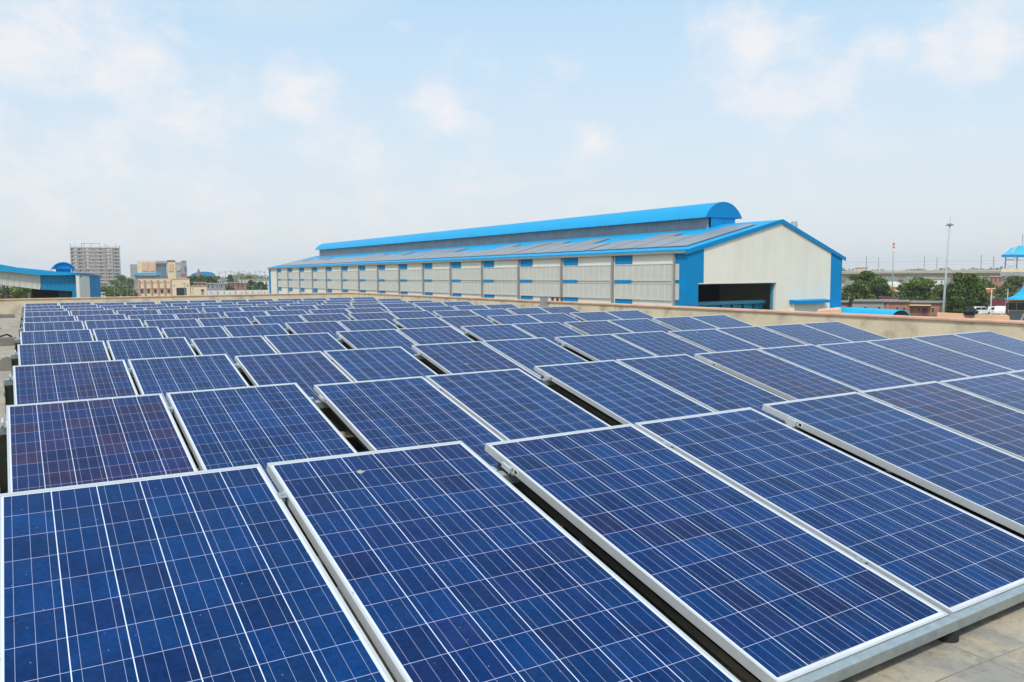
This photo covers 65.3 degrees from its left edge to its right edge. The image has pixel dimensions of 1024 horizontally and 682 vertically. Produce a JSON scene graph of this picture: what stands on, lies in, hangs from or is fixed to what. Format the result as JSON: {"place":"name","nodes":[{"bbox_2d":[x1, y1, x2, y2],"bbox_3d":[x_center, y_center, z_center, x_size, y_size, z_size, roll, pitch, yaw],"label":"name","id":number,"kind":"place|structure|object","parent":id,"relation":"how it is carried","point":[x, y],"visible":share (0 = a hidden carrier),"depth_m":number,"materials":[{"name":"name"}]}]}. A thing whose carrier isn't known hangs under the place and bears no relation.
{"place":"outdoors","nodes":[
{"label":"outdoors","id":0,"kind":"place"},
{"bbox_2d":[138,278,206,295],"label":"peach building","id":1,"kind":"structure","parent":0,"point":[157,287],"depth_m":209.51,"materials":[{"name":"yellow paint"}]},
{"bbox_2d":[101,290,268,296],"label":"compound wall","id":2,"kind":"structure","parent":0,"point":[227,292],"depth_m":259.80,"materials":[{"name":"paint"}]},
{"bbox_2d":[0,314,1023,681],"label":"roof","id":3,"kind":"structure","parent":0,"point":[988,648],"depth_m":3.05,"materials":[{"name":"tile"}]},
{"bbox_2d":[0,357,11,370],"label":"concrete block","id":4,"kind":"structure","parent":3,"relation":"on","point":[5,363],"depth_m":12.54,"materials":[{"name":"grey concrete"}]},
{"bbox_2d":[0,334,15,345],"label":"concrete block","id":5,"kind":"structure","parent":3,"relation":"on","point":[8,341],"depth_m":17.30,"materials":[{"name":"grey concrete"}]},
{"bbox_2d":[22,302,91,309],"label":"solar rack","id":6,"kind":"object","parent":3,"relation":"on","point":[61,304],"visible":0.17,"depth_m":27.45,"materials":[{"name":"glass"}]},
{"bbox_2d":[22,304,97,312],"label":"solar rack","id":7,"kind":"object","parent":3,"relation":"on","point":[59,306],"visible":0.11,"depth_m":25.06,"materials":[{"name":"glass"}]},
{"bbox_2d":[21,307,104,315],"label":"solar rack","id":8,"kind":"object","parent":3,"relation":"on","point":[63,309],"visible":0.11,"depth_m":22.66,"materials":[{"name":"glass"}]},
{"bbox_2d":[20,309,115,321],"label":"solar rack","id":9,"kind":"object","parent":3,"relation":"on","point":[66,313],"visible":0.21,"depth_m":20.18,"materials":[{"name":"glass"}]},
{"bbox_2d":[20,314,127,327],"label":"solar rack","id":10,"kind":"object","parent":3,"relation":"on","point":[83,318],"visible":0.15,"depth_m":17.79,"materials":[{"name":"glass"}]},
{"bbox_2d":[18,319,143,336],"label":"solar rack","id":11,"kind":"object","parent":3,"relation":"on","point":[91,325],"visible":0.3,"depth_m":15.18,"materials":[{"name":"glass"}]},
{"bbox_2d":[14,326,163,351],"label":"solar rack","id":12,"kind":"object","parent":3,"relation":"on","point":[60,336],"visible":0.27,"depth_m":12.76,"materials":[{"name":"glass"}]},
{"bbox_2d":[11,337,195,375],"bbox_3d":[-4.925,0.344,9.892,2.198,0.578,1.945,-3,6,-32],"label":"solar rack","id":13,"kind":"object","parent":3,"relation":"on","point":[54,353],"visible":0.33,"depth_m":10.29,"materials":[{"name":"glass"}]},
{"bbox_2d":[93,301,155,306],"bbox_3d":[-13.418,-1.045,27.933,2.198,0.578,1.945,-3,6,-32],"label":"solar panel","id":14,"kind":"object","parent":3,"relation":"on","point":[118,303],"visible":0.06,"depth_m":28.55,"materials":[{"name":"glass"}]},
{"bbox_2d":[4,354,248,412],"bbox_3d":[-3.493,0.542,7.504,2.198,0.578,1.945,-3,6,-32],"label":"solar rack","id":15,"kind":"object","parent":3,"relation":"on","point":[29,384],"visible":0.54,"depth_m":7.80,"materials":[{"name":"glass"}]},
{"bbox_2d":[100,304,167,309],"bbox_3d":[-11.956,-0.851,25.529,2.198,0.578,1.945,-3,6,-32],"label":"solar panel","id":16,"kind":"object","parent":3,"relation":"on","point":[135,305],"visible":0.12,"depth_m":26.16,"materials":[{"name":"glass"}]},
{"bbox_2d":[107,306,180,312],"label":"solar rack","id":17,"kind":"object","parent":3,"relation":"on","point":[151,308],"visible":0.06,"depth_m":23.81,"materials":[{"name":"glass"}]},
{"bbox_2d":[116,308,200,317],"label":"solar rack","id":18,"kind":"object","parent":3,"relation":"on","point":[155,311],"visible":0.12,"depth_m":21.30,"materials":[{"name":"glass"}]},
{"bbox_2d":[0,292,350,313],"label":"parapet wall","id":19,"kind":"structure","parent":3,"relation":"on","point":[11,306],"depth_m":35.44,"materials":[{"name":"beige paint"}]},
{"bbox_2d":[128,312,222,323],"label":"solar rack","id":20,"kind":"object","parent":3,"relation":"on","point":[142,318],"visible":0.12,"depth_m":18.91,"materials":[{"name":"glass"}]},
{"bbox_2d":[0,383,357,493],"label":"solar rack","id":21,"kind":"object","parent":3,"relation":"on","point":[44,445],"visible":0.53,"depth_m":5.33,"materials":[{"name":"glass"}]},
{"bbox_2d":[159,300,216,306],"bbox_3d":[-11.602,-1.162,29.060,2.198,0.578,1.945,-3,6,-32],"label":"solar panel","id":22,"kind":"object","parent":3,"relation":"on","point":[168,303],"visible":0.06,"depth_m":29.66,"materials":[{"name":"glass"}]},
{"bbox_2d":[144,317,252,332],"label":"solar rack","id":23,"kind":"object","parent":3,"relation":"on","point":[174,323],"visible":0.19,"depth_m":16.28,"materials":[{"name":"glass"}]},
{"bbox_2d":[169,302,233,308],"bbox_3d":[-10.141,-0.968,26.656,2.198,0.578,1.945,-3,6,-32],"label":"solar panel","id":24,"kind":"object","parent":3,"relation":"on","point":[182,305],"visible":0.1,"depth_m":27.23,"materials":[{"name":"glass"}]},
{"bbox_2d":[185,304,252,311],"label":"solar rack","id":25,"kind":"object","parent":3,"relation":"on","point":[200,307],"visible":0.09,"depth_m":24.88,"materials":[{"name":"glass"}]},
{"bbox_2d":[161,323,288,344],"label":"solar rack","id":26,"kind":"object","parent":3,"relation":"on","point":[190,333],"visible":0.2,"depth_m":13.86,"materials":[{"name":"glass"}]},
{"bbox_2d":[201,306,278,316],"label":"solar rack","id":27,"kind":"object","parent":3,"relation":"on","point":[220,310],"visible":0.14,"depth_m":22.38,"materials":[{"name":"glass"}]},
{"bbox_2d":[219,299,273,304],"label":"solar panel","id":28,"kind":"object","parent":3,"relation":"on","point":[243,300],"visible":0.09,"depth_m":30.79,"materials":[{"name":"glass"}]},
{"bbox_2d":[222,310,308,321],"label":"solar rack","id":29,"kind":"object","parent":3,"relation":"on","point":[249,315],"visible":0.12,"depth_m":19.98,"materials":[{"name":"glass"}]},
{"bbox_2d":[236,301,294,305],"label":"solar panel","id":30,"kind":"object","parent":3,"relation":"on","point":[265,302],"visible":0.16,"depth_m":28.43,"materials":[{"name":"glass"}]},
{"bbox_2d":[191,332,346,363],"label":"solar rack","id":31,"kind":"object","parent":3,"relation":"on","point":[231,348],"visible":0.27,"depth_m":11.40,"materials":[{"name":"glass"}]},
{"bbox_2d":[256,303,318,308],"bbox_3d":[-6.868,-0.880,25.379,2.198,0.578,1.945,-3,6,-32],"label":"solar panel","id":32,"kind":"object","parent":3,"relation":"on","point":[284,304],"visible":0.06,"depth_m":26.01,"materials":[{"name":"glass"}]},
{"bbox_2d":[252,313,350,328],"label":"solar rack","id":33,"kind":"object","parent":3,"relation":"on","point":[281,320],"visible":0.16,"depth_m":17.37,"materials":[{"name":"glass"}]},
{"bbox_2d":[276,298,326,302],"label":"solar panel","id":34,"kind":"object","parent":3,"relation":"on","point":[303,299],"visible":0.08,"depth_m":31.93,"materials":[{"name":"glass"}]},
{"bbox_2d":[279,304,349,313],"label":"solar rack","id":35,"kind":"object","parent":3,"relation":"on","point":[306,308],"visible":0.12,"depth_m":23.55,"materials":[{"name":"glass"}]},
{"bbox_2d":[297,300,351,304],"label":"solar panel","id":36,"kind":"object","parent":3,"relation":"on","point":[319,302],"visible":0.08,"depth_m":29.54,"materials":[{"name":"glass"}]},
{"bbox_2d":[235,346,437,403],"bbox_3d":[-1.718,0.468,8.610,2.198,0.578,1.945,-3,6,-32],"label":"solar rack","id":37,"kind":"object","parent":3,"relation":"on","point":[306,372],"visible":0.37,"depth_m":8.91,"materials":[{"name":"glass"}]},
{"bbox_2d":[285,319,398,338],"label":"solar rack","id":38,"kind":"object","parent":3,"relation":"on","point":[331,327],"visible":0.16,"depth_m":14.93,"materials":[{"name":"glass"}]},
{"bbox_2d":[308,307,385,317],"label":"solar rack","id":39,"kind":"object","parent":3,"relation":"on","point":[345,312],"visible":0.15,"depth_m":21.12,"materials":[{"name":"glass"}]},
{"bbox_2d":[321,301,379,307],"bbox_3d":[-5.041,-0.976,26.515,2.198,0.578,1.945,-3,6,-32],"label":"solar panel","id":40,"kind":"object","parent":3,"relation":"on","point":[348,303],"visible":0.08,"depth_m":27.20,"materials":[{"name":"glass"}]},
{"bbox_2d":[327,297,375,301],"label":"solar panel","id":41,"kind":"object","parent":3,"relation":"on","point":[345,298],"visible":0.11,"depth_m":33.05,"materials":[{"name":"glass"}]},
{"bbox_2d":[0,441,740,681],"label":"solar rack","id":42,"kind":"object","parent":3,"relation":"on","point":[457,561],"visible":1,"depth_m":2.76,"materials":[{"name":"glass"}]},
{"bbox_2d":[351,298,403,303],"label":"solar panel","id":43,"kind":"object","parent":3,"relation":"on","point":[372,300],"visible":0.07,"depth_m":30.59,"materials":[{"name":"glass"}]},
{"bbox_2d":[350,303,415,311],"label":"solar rack","id":44,"kind":"object","parent":3,"relation":"on","point":[383,306],"visible":0.14,"depth_m":24.66,"materials":[{"name":"glass"}]},
{"bbox_2d":[348,311,436,323],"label":"solar rack","id":45,"kind":"object","parent":3,"relation":"on","point":[390,316],"visible":0.17,"depth_m":18.52,"materials":[{"name":"glass"}]},
{"bbox_2d":[336,326,473,356],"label":"solar rack","id":46,"kind":"object","parent":3,"relation":"on","point":[406,339],"visible":0.26,"depth_m":12.47,"materials":[{"name":"glass"}]},
{"bbox_2d":[379,300,433,305],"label":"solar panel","id":47,"kind":"object","parent":3,"relation":"on","point":[411,302],"visible":0.09,"depth_m":28.24,"materials":[{"name":"glass"}]},
{"bbox_2d":[385,306,456,314],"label":"solar rack","id":48,"kind":"object","parent":3,"relation":"on","point":[430,309],"visible":0.15,"depth_m":22.28,"materials":[{"name":"glass"}]},
{"bbox_2d":[413,301,473,307],"bbox_3d":[-1.805,-0.924,25.212,2.198,0.578,1.945,-3,6,-32],"label":"solar panel","id":49,"kind":"object","parent":3,"relation":"on","point":[424,304],"visible":0.16,"depth_m":25.75,"materials":[{"name":"glass"}]},
{"bbox_2d":[393,316,495,333],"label":"solar rack","id":50,"kind":"object","parent":3,"relation":"on","point":[456,322],"visible":0.24,"depth_m":16.07,"materials":[{"name":"glass"}]},
{"bbox_2d":[314,368,609,470],"bbox_3d":[-0.272,0.663,6.332,2.198,0.578,1.945,-3,6,-32],"label":"solar rack","id":51,"kind":"object","parent":3,"relation":"on","point":[475,412],"visible":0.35,"depth_m":6.45,"materials":[{"name":"glass"}]},
{"bbox_2d":[433,308,514,320],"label":"solar rack","id":52,"kind":"object","parent":3,"relation":"on","point":[484,313],"visible":0.18,"depth_m":19.66,"materials":[{"name":"glass"}]},
{"bbox_2d":[453,304,518,309],"bbox_3d":[-0.343,-0.723,22.809,2.198,0.578,1.945,-3,6,-32],"label":"solar panel","id":53,"kind":"object","parent":3,"relation":"on","point":[488,306],"visible":0.16,"depth_m":23.37,"materials":[{"name":"glass"}]},
{"bbox_2d":[411,337,588,382],"bbox_3d":[0.106,0.350,9.742,2.198,0.578,1.945,-3,6,-32],"label":"solar rack","id":54,"kind":"object","parent":3,"relation":"on","point":[526,355],"visible":0.37,"depth_m":10.00,"materials":[{"name":"glass"}]},
{"bbox_2d":[461,322,582,344],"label":"solar rack","id":55,"kind":"object","parent":3,"relation":"on","point":[550,331],"visible":0.25,"depth_m":13.64,"materials":[{"name":"glass"}]},
{"bbox_2d":[487,313,579,326],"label":"solar rack","id":56,"kind":"object","parent":3,"relation":"on","point":[561,318],"visible":0.17,"depth_m":17.25,"materials":[{"name":"glass"}]},
{"bbox_2d":[506,306,580,316],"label":"solar rack","id":57,"kind":"object","parent":3,"relation":"on","point":[567,310],"visible":0.13,"depth_m":20.75,"materials":[{"name":"glass"}]},
{"bbox_2d":[570,310,657,322],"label":"solar rack","id":58,"kind":"object","parent":3,"relation":"on","point":[608,315],"visible":0.19,"depth_m":18.37,"materials":[{"name":"glass"}]},
{"bbox_2d":[564,318,675,334],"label":"solar rack","id":59,"kind":"object","parent":3,"relation":"on","point":[613,326],"visible":0.28,"depth_m":14.82,"materials":[{"name":"glass"}]},
{"bbox_2d":[554,331,709,362],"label":"solar rack","id":60,"kind":"object","parent":3,"relation":"on","point":[599,347],"visible":0.3,"depth_m":11.18,"materials":[{"name":"photovoltaic glass"},{"name":"galvanised steel"},{"name":"aluminium"}]},
{"bbox_2d":[534,354,788,425],"bbox_3d":[1.579,0.543,7.482,2.198,0.578,1.945,-3,6,-32],"label":"solar rack","id":61,"kind":"object","parent":3,"relation":"on","point":[632,391],"visible":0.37,"depth_m":7.56,"materials":[{"name":"photovoltaic glass"},{"name":"galvanised steel"},{"name":"aluminium"}]},
{"bbox_2d":[351,292,1023,340],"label":"parapet wall","id":62,"kind":"structure","parent":3,"relation":"on","point":[895,326],"depth_m":16.92,"materials":[{"name":"beige paint"}]},
{"bbox_2d":[652,315,752,330],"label":"solar rack","id":63,"kind":"object","parent":3,"relation":"on","point":[698,322],"visible":0.27,"depth_m":15.91,"materials":[{"name":"glass"}]},
{"bbox_2d":[668,326,806,351],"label":"solar rack","id":64,"kind":"object","parent":3,"relation":"on","point":[731,339],"visible":0.27,"depth_m":12.34,"materials":[{"name":"photovoltaic glass"},{"name":"galvanised steel"},{"name":"aluminium"}]},
{"bbox_2d":[485,407,1023,681],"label":"solar rack","id":65,"kind":"object","parent":3,"relation":"on","point":[749,544],"visible":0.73,"depth_m":3.58,"materials":[{"name":"photovoltaic glass"},{"name":"galvanised steel"},{"name":"aluminium"}]},
{"bbox_2d":[694,344,915,399],"bbox_3d":[3.391,0.441,8.608,2.198,0.578,1.945,-3,6,-32],"label":"solar rack","id":66,"kind":"object","parent":3,"relation":"on","point":[795,372],"visible":0.43,"depth_m":8.74,"materials":[{"name":"photovoltaic glass"},{"name":"galvanised steel"},{"name":"aluminium"}]},
{"bbox_2d":[761,321,888,345],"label":"solar rack","id":67,"kind":"object","parent":3,"relation":"on","point":[819,333],"visible":0.32,"depth_m":13.42,"materials":[{"name":"glass"}]},
{"bbox_2d":[762,381,1023,538],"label":"solar rack","id":68,"kind":"object","parent":3,"relation":"on","point":[963,448],"visible":0.73,"depth_m":5.04,"materials":[{"name":"photovoltaic glass"},{"name":"galvanised steel"},{"name":"aluminium"}]},
{"bbox_2d":[816,337,1013,382],"bbox_3d":[5.164,0.348,9.711,2.198,0.578,1.945,-3,6,-32],"label":"solar rack","id":69,"kind":"object","parent":3,"relation":"on","point":[914,360],"visible":0.4,"depth_m":9.87,"materials":[{"name":"photovoltaic glass"},{"name":"galvanised steel"},{"name":"aluminium"}]},
{"bbox_2d":[911,331,1023,370],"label":"solar rack","id":70,"kind":"object","parent":3,"relation":"on","point":[998,349],"visible":0.55,"depth_m":10.99,"materials":[{"name":"photovoltaic glass"},{"name":"galvanised steel"},{"name":"aluminium"}]},
{"bbox_2d":[939,370,1023,412],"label":"solar rack","id":71,"kind":"object","parent":3,"relation":"on","point":[1006,389],"visible":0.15,"depth_m":6.38,"materials":[{"name":"glass"}]},
{"bbox_2d":[0,276,1023,310],"bbox_3d":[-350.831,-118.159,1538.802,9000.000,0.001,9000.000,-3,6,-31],"label":"ground","id":72,"kind":"structure","parent":0,"point":[850,282],"depth_m":649.22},
{"bbox_2d":[0,286,23,298],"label":"tree","id":73,"kind":"object","parent":72,"relation":"on","point":[9,291],"visible":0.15,"depth_m":148.28,"materials":[{"name":"green plant"}]},
{"bbox_2d":[9,287,31,298],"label":"tree","id":74,"kind":"object","parent":72,"relation":"on","point":[20,292],"visible":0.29,"depth_m":138.70,"materials":[{"name":"green plant"}]},
{"bbox_2d":[0,262,100,298],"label":"blue shed","id":75,"kind":"structure","parent":72,"relation":"on","point":[62,281],"depth_m":72.78,"materials":[{"name":"metal"}]},
{"bbox_2d":[70,243,120,286],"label":"tower block","id":76,"kind":"structure","parent":72,"relation":"on","point":[104,262],"depth_m":649.68,"materials":[{"name":"concrete"}]},
{"bbox_2d":[109,274,126,288],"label":"tree","id":77,"kind":"object","parent":72,"relation":"on","point":[119,281],"visible":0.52,"depth_m":417.32,"materials":[{"name":"green plant"}]},
{"bbox_2d":[121,278,133,289],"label":"tree","id":78,"kind":"object","parent":72,"relation":"on","point":[129,284],"visible":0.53,"depth_m":398.08,"materials":[{"name":"green plant"}]},
{"bbox_2d":[134,273,160,291],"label":"canopy building","id":79,"kind":"structure","parent":72,"relation":"on","point":[137,276],"depth_m":358.59,"materials":[{"name":"white metal"}]},
{"bbox_2d":[130,260,186,278],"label":"building","id":80,"kind":"structure","parent":72,"relation":"on","point":[172,269],"depth_m":561.27,"materials":[{"name":"yellow paint"}]},
{"bbox_2d":[206,283,227,290],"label":"house","id":81,"kind":"structure","parent":72,"relation":"on","point":[212,286],"depth_m":289.87,"materials":[{"name":"paint"}]},
{"bbox_2d":[40,266,1010,284],"bbox_3d":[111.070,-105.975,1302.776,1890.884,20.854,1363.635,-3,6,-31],"label":"woodland","id":82,"kind":"object","parent":72,"relation":"on","point":[262,276],"visible":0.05,"depth_m":944.80,"materials":[{"name":"green plant"}]},
{"bbox_2d":[267,202,845,311],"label":"industrial hall","id":83,"kind":"structure","parent":72,"relation":"on","point":[708,255],"depth_m":74.27,"materials":[{"name":"blue paint"}]},
{"bbox_2d":[841,270,890,299],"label":"tree","id":84,"kind":"object","parent":72,"relation":"on","point":[869,285],"visible":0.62,"depth_m":148.49,"materials":[{"name":"green plant"}]},
{"bbox_2d":[834,307,909,315],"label":"arched canopy","id":85,"kind":"object","parent":72,"relation":"on","point":[872,311],"visible":0.35,"depth_m":64.15,"materials":[{"name":"blue metal"}]},
{"bbox_2d":[884,300,909,313],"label":"brick house","id":86,"kind":"structure","parent":72,"relation":"on","point":[898,304],"depth_m":95.13,"materials":[{"name":"brown brick"}]},
{"bbox_2d":[896,277,935,300],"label":"tree","id":87,"kind":"object","parent":72,"relation":"on","point":[918,288],"visible":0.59,"depth_m":153.36,"materials":[{"name":"green plant"}]},
{"bbox_2d":[842,270,1009,287],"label":"viaduct","id":88,"kind":"object","parent":72,"relation":"on","point":[900,275],"visible":0.41,"depth_m":351.59,"materials":[{"name":"concrete"}]},
{"bbox_2d":[909,300,944,316],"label":"brick house","id":89,"kind":"structure","parent":72,"relation":"on","point":[922,307],"depth_m":94.27,"materials":[{"name":"brown brick"}]},
{"bbox_2d":[942,216,953,312],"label":"light mast","id":90,"kind":"object","parent":72,"relation":"on","point":[945,279],"visible":0.94,"depth_m":92.00,"materials":[{"name":"metal"}]},
{"bbox_2d":[937,312,1009,319],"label":"peach annex","id":91,"kind":"object","parent":72,"relation":"on","point":[978,316],"visible":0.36,"depth_m":55.11,"materials":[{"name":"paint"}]},
{"bbox_2d":[976,282,990,308],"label":"tree","id":92,"kind":"object","parent":72,"relation":"on","point":[985,302],"visible":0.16,"depth_m":126.96,"materials":[{"name":"green plant"}]},
{"bbox_2d":[979,277,994,293],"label":"tree","id":93,"kind":"object","parent":72,"relation":"on","point":[987,283],"visible":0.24,"depth_m":248.56,"materials":[{"name":"green plant"}]},
{"bbox_2d":[992,275,1023,299],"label":"tree","id":94,"kind":"object","parent":72,"relation":"on","point":[1014,285],"visible":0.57,"depth_m":198.80,"materials":[{"name":"green plant"}]},
{"bbox_2d":[1000,234,1023,283],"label":"station","id":95,"kind":"object","parent":72,"relation":"on","point":[1017,251],"visible":0.98,"depth_m":301.58,"materials":[{"name":"metal"}]},
{"bbox_2d":[1004,286,1023,319],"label":"tensile canopy","id":96,"kind":"object","parent":72,"relation":"on","point":[1019,295],"visible":0.94,"depth_m":101.81,"materials":[{"name":"fabric"}]},
{"bbox_2d":[1005,300,1023,319],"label":"kiosk","id":97,"kind":"object","parent":72,"relation":"on","point":[1016,305],"visible":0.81,"depth_m":104.94,"materials":[{"name":"grey metal"}]},
{"bbox_2d":[0,0,1023,277],"label":"sky","id":98,"kind":"structure","parent":0,"point":[214,136],"materials":[{"name":"blue"}]},
{"bbox_2d":[852,299,883,308],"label":"brick house","id":99,"kind":"structure","parent":0,"point":[869,303],"depth_m":96.26,"materials":[{"name":"grey concrete"}]},
{"bbox_2d":[989,276,1002,287],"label":"house","id":100,"kind":"structure","parent":0,"point":[996,280],"depth_m":289.76,"materials":[{"name":"paint"}]},
{"bbox_2d":[988,299,1004,306],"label":"dark gate","id":101,"kind":"structure","parent":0,"point":[997,302],"depth_m":150.10,"materials":[{"name":"metal"}]},
{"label":"car park","id":102,"kind":"structure","parent":0,"visible":0},
{"bbox_2d":[936,272,986,312],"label":"tree","id":103,"kind":"object","parent":102,"relation":"on","point":[963,292],"visible":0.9,"depth_m":124.14,"materials":[{"name":"green plant"}]},
{"bbox_2d":[974,306,992,313],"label":"parked car","id":104,"kind":"object","parent":102,"relation":"on","point":[983,310],"visible":0.54,"depth_m":123.28,"materials":[{"name":"white paint"}]},
{"bbox_2d":[994,306,1009,314],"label":"parked car","id":105,"kind":"object","parent":102,"relation":"on","point":[999,310],"visible":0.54,"depth_m":120.73,"materials":[{"name":"white paint"}]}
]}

